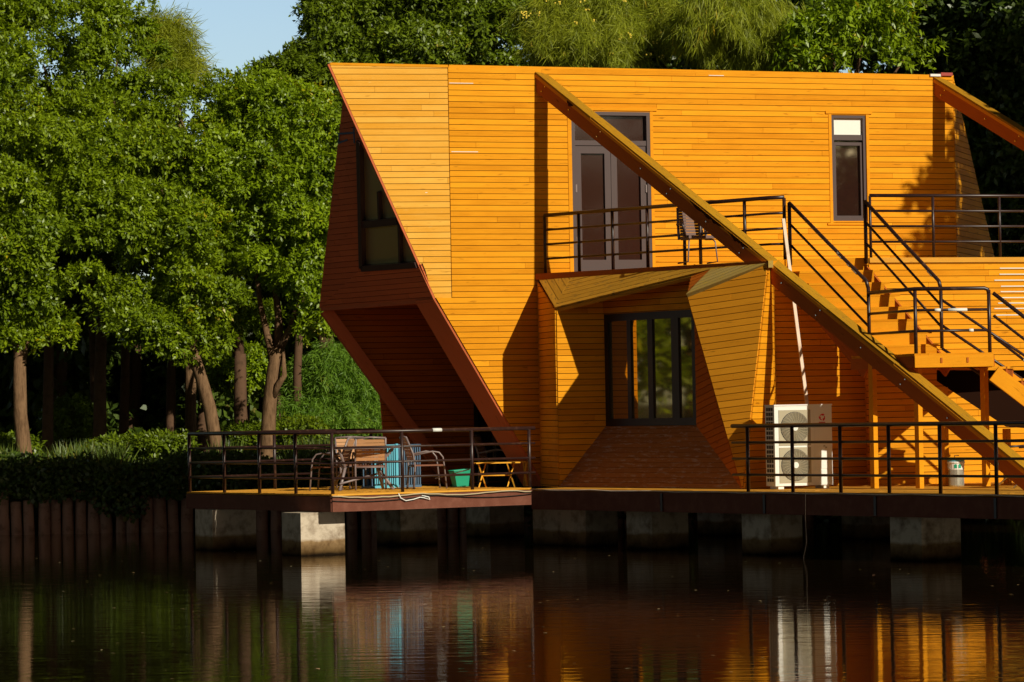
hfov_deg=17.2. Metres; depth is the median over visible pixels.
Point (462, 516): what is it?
bank post
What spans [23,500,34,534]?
bank post
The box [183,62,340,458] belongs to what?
broadleaf tree
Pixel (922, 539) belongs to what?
concrete pier
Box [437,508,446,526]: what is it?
bank post
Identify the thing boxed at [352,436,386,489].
garden chair
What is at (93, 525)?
bank post
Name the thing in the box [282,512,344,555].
concrete pier
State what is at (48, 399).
broadleaf tree
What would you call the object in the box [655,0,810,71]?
casuarina tree
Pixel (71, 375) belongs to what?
broadleaf tree
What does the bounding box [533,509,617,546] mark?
concrete pier
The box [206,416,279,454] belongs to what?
bush
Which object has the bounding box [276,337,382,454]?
bush
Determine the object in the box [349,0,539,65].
broadleaf tree
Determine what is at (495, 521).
concrete pier
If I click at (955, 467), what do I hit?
tin pail
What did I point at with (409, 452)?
garden chair
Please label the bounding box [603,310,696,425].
window
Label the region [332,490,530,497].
garden hose
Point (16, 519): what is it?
bank post
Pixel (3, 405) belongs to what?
broadleaf tree
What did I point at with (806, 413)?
cooling unit
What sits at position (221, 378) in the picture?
broadleaf tree
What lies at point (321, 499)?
timber deck
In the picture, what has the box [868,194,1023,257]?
metal railing
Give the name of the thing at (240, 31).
sky
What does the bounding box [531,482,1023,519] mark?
timber deck
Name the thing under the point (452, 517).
bank post
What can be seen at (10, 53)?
broadleaf tree
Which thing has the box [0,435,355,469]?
grass
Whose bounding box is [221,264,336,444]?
broadleaf tree
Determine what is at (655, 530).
concrete pier
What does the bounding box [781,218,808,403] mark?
white pipe
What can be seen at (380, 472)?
garden table
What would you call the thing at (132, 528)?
bank post
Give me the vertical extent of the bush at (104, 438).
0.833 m
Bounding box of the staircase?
[787,265,1023,487]
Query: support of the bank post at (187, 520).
in the water
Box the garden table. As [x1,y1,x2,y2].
[328,448,394,490]
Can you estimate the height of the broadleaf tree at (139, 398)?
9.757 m
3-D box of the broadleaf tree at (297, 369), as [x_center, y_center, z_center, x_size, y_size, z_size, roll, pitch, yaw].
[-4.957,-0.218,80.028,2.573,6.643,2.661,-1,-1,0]
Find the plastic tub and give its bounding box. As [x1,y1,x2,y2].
[448,469,469,486]
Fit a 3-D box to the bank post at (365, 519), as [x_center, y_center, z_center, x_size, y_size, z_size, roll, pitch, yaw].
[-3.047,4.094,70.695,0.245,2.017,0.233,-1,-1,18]
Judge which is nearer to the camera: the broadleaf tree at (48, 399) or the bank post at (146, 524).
the bank post at (146, 524)
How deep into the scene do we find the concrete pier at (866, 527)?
60.14 m
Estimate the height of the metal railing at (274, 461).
1.086 m
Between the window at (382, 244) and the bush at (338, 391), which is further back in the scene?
the bush at (338, 391)
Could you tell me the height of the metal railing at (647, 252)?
1.086 m
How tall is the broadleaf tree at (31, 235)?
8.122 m
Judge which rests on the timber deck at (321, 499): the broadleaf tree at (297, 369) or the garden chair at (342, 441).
the garden chair at (342, 441)
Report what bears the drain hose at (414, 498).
hanging from the timber deck at (321, 499)
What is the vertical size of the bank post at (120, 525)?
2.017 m
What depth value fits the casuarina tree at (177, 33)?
82.86 m
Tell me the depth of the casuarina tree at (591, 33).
76.64 m
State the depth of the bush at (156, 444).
73.12 m
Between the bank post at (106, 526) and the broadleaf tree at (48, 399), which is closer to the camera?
the bank post at (106, 526)
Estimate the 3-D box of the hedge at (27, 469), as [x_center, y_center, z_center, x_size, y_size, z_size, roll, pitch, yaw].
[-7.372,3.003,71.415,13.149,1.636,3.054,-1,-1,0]
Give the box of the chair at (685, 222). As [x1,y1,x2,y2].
[676,208,717,263]
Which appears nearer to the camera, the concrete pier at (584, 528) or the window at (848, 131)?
the concrete pier at (584, 528)
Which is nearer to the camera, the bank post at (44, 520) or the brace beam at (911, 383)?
the brace beam at (911, 383)
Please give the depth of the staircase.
55.43 m
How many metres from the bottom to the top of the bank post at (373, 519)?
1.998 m
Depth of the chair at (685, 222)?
58.15 m
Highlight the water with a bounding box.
[0,518,1023,681]
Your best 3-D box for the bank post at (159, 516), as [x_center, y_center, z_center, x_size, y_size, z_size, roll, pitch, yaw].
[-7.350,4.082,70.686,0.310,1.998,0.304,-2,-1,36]
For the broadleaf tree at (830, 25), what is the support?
on the ground at (220, 488)
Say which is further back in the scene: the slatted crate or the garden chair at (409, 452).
the slatted crate
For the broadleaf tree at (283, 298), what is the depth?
87.25 m
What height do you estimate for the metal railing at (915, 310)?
1.092 m
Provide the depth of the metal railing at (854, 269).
56.02 m
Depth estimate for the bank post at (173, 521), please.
70.65 m
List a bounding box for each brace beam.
[535,72,1023,489]
[933,77,1023,150]
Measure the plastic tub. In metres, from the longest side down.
0.385 x 0.312 x 0.310 m
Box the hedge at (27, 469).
[0,445,466,523]
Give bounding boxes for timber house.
[319,63,1023,488]
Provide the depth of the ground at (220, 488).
71.67 m
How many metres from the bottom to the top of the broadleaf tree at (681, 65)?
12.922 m
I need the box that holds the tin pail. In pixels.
[947,455,964,485]
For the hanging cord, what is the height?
1.241 m
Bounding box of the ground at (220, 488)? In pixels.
[6,451,839,533]
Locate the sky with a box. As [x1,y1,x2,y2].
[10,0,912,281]
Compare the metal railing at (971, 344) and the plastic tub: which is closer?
the metal railing at (971, 344)
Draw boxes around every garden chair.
[309,437,355,490]
[334,436,371,487]
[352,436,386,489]
[399,436,446,488]
[473,434,518,485]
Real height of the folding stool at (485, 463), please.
0.467 m
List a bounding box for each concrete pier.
[195,509,255,550]
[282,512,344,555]
[376,508,437,545]
[466,505,523,536]
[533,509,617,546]
[626,511,688,549]
[697,513,741,535]
[742,514,802,554]
[842,516,889,539]
[890,517,960,560]
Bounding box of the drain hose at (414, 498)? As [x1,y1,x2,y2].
[398,493,429,500]
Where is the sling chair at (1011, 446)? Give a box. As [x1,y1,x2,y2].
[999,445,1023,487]
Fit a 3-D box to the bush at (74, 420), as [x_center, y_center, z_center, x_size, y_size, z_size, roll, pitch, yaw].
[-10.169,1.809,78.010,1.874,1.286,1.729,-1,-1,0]
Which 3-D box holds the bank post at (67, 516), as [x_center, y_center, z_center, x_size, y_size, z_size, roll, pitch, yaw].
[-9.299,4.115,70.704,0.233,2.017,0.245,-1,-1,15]
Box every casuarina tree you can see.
[122,0,224,451]
[494,0,683,68]
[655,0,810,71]
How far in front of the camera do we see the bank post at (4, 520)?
70.62 m
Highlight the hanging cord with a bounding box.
[803,492,806,558]
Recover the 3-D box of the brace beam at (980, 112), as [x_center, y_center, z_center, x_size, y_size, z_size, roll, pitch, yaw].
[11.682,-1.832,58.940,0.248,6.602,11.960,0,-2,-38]
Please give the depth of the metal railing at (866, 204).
55.99 m
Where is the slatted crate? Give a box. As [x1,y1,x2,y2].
[361,444,421,487]
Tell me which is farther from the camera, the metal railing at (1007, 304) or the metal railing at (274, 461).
the metal railing at (274, 461)
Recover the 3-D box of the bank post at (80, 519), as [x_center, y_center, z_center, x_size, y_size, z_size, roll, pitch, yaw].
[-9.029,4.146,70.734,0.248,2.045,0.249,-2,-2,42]
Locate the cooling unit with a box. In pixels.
[764,404,832,488]
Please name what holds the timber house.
on the timber deck at (979, 507)
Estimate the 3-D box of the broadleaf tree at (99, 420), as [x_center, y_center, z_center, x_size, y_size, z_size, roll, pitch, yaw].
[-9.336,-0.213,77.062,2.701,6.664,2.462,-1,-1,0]
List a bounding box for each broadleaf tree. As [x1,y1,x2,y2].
[0,0,51,210]
[0,0,201,438]
[0,106,168,452]
[0,155,37,433]
[0,177,148,454]
[7,201,80,457]
[31,110,255,455]
[61,211,153,438]
[69,114,199,433]
[119,263,152,436]
[130,181,286,450]
[134,255,175,433]
[143,64,285,425]
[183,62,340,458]
[194,340,287,421]
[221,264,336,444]
[242,0,433,351]
[247,291,318,419]
[293,196,323,411]
[333,337,379,404]
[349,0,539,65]
[638,0,895,73]
[762,0,947,74]
[860,0,1023,256]
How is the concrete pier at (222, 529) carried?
in the water
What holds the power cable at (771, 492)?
on the timber deck at (979, 507)
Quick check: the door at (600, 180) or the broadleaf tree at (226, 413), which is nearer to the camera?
the door at (600, 180)
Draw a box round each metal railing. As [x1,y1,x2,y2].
[187,426,535,493]
[543,195,785,272]
[730,420,1023,493]
[787,201,870,332]
[863,200,943,347]
[867,286,991,353]
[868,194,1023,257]
[941,299,1023,390]
[992,292,1023,361]
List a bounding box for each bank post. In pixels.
[0,488,9,534]
[10,501,22,534]
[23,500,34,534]
[38,499,50,534]
[50,498,60,533]
[62,494,73,533]
[75,490,86,533]
[87,496,99,533]
[100,498,112,532]
[116,490,125,532]
[126,501,138,532]
[140,495,153,532]
[153,488,166,531]
[167,488,178,531]
[181,498,193,531]
[256,510,267,530]
[270,488,281,529]
[346,511,357,528]
[361,511,370,528]
[371,511,376,527]
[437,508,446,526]
[447,507,457,526]
[459,485,470,526]
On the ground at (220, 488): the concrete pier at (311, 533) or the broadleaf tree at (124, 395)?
the broadleaf tree at (124, 395)
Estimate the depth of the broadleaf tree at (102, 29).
79.23 m
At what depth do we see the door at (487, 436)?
64.82 m
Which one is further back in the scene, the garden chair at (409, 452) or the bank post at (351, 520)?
the bank post at (351, 520)
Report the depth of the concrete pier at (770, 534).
54.60 m
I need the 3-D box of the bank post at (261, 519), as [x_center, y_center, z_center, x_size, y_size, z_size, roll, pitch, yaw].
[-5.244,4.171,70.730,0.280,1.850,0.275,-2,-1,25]
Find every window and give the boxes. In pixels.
[356,140,417,271]
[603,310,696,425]
[831,115,866,220]
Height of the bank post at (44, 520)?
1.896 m
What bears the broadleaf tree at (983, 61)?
on the ground at (220, 488)
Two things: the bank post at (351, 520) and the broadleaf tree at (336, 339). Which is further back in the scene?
the broadleaf tree at (336, 339)
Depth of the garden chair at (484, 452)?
61.91 m
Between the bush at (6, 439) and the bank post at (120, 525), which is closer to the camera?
the bank post at (120, 525)
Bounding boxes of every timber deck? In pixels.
[186,485,531,511]
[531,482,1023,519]
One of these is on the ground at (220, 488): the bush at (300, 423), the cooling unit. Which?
the bush at (300, 423)
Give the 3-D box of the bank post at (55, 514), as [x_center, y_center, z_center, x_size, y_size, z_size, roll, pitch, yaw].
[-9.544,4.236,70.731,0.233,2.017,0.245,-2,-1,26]
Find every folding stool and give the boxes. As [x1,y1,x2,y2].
[474,462,519,487]
[513,461,542,486]
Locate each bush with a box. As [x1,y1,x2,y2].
[0,429,46,454]
[33,392,111,445]
[85,430,144,461]
[124,427,201,460]
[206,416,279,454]
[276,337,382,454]
[276,411,329,455]
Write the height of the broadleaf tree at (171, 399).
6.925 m
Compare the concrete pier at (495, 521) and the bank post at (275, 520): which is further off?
the bank post at (275, 520)
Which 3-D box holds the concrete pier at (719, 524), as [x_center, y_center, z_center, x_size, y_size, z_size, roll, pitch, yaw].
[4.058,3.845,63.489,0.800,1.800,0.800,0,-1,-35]
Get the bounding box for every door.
[473,401,519,481]
[571,112,651,271]
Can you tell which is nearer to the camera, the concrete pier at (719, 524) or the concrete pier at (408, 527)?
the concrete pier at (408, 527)
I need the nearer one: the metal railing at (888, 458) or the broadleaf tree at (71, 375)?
the metal railing at (888, 458)
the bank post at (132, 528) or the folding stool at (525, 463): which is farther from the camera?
the bank post at (132, 528)
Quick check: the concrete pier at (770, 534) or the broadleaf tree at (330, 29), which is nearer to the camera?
the concrete pier at (770, 534)
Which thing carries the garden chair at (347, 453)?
on the timber deck at (321, 499)
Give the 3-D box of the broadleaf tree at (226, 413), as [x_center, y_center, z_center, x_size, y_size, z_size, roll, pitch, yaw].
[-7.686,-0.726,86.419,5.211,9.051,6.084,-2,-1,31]
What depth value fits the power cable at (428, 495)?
58.33 m
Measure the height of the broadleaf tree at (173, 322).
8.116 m
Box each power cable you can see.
[336,494,529,501]
[531,488,1023,496]
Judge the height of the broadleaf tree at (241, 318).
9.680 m

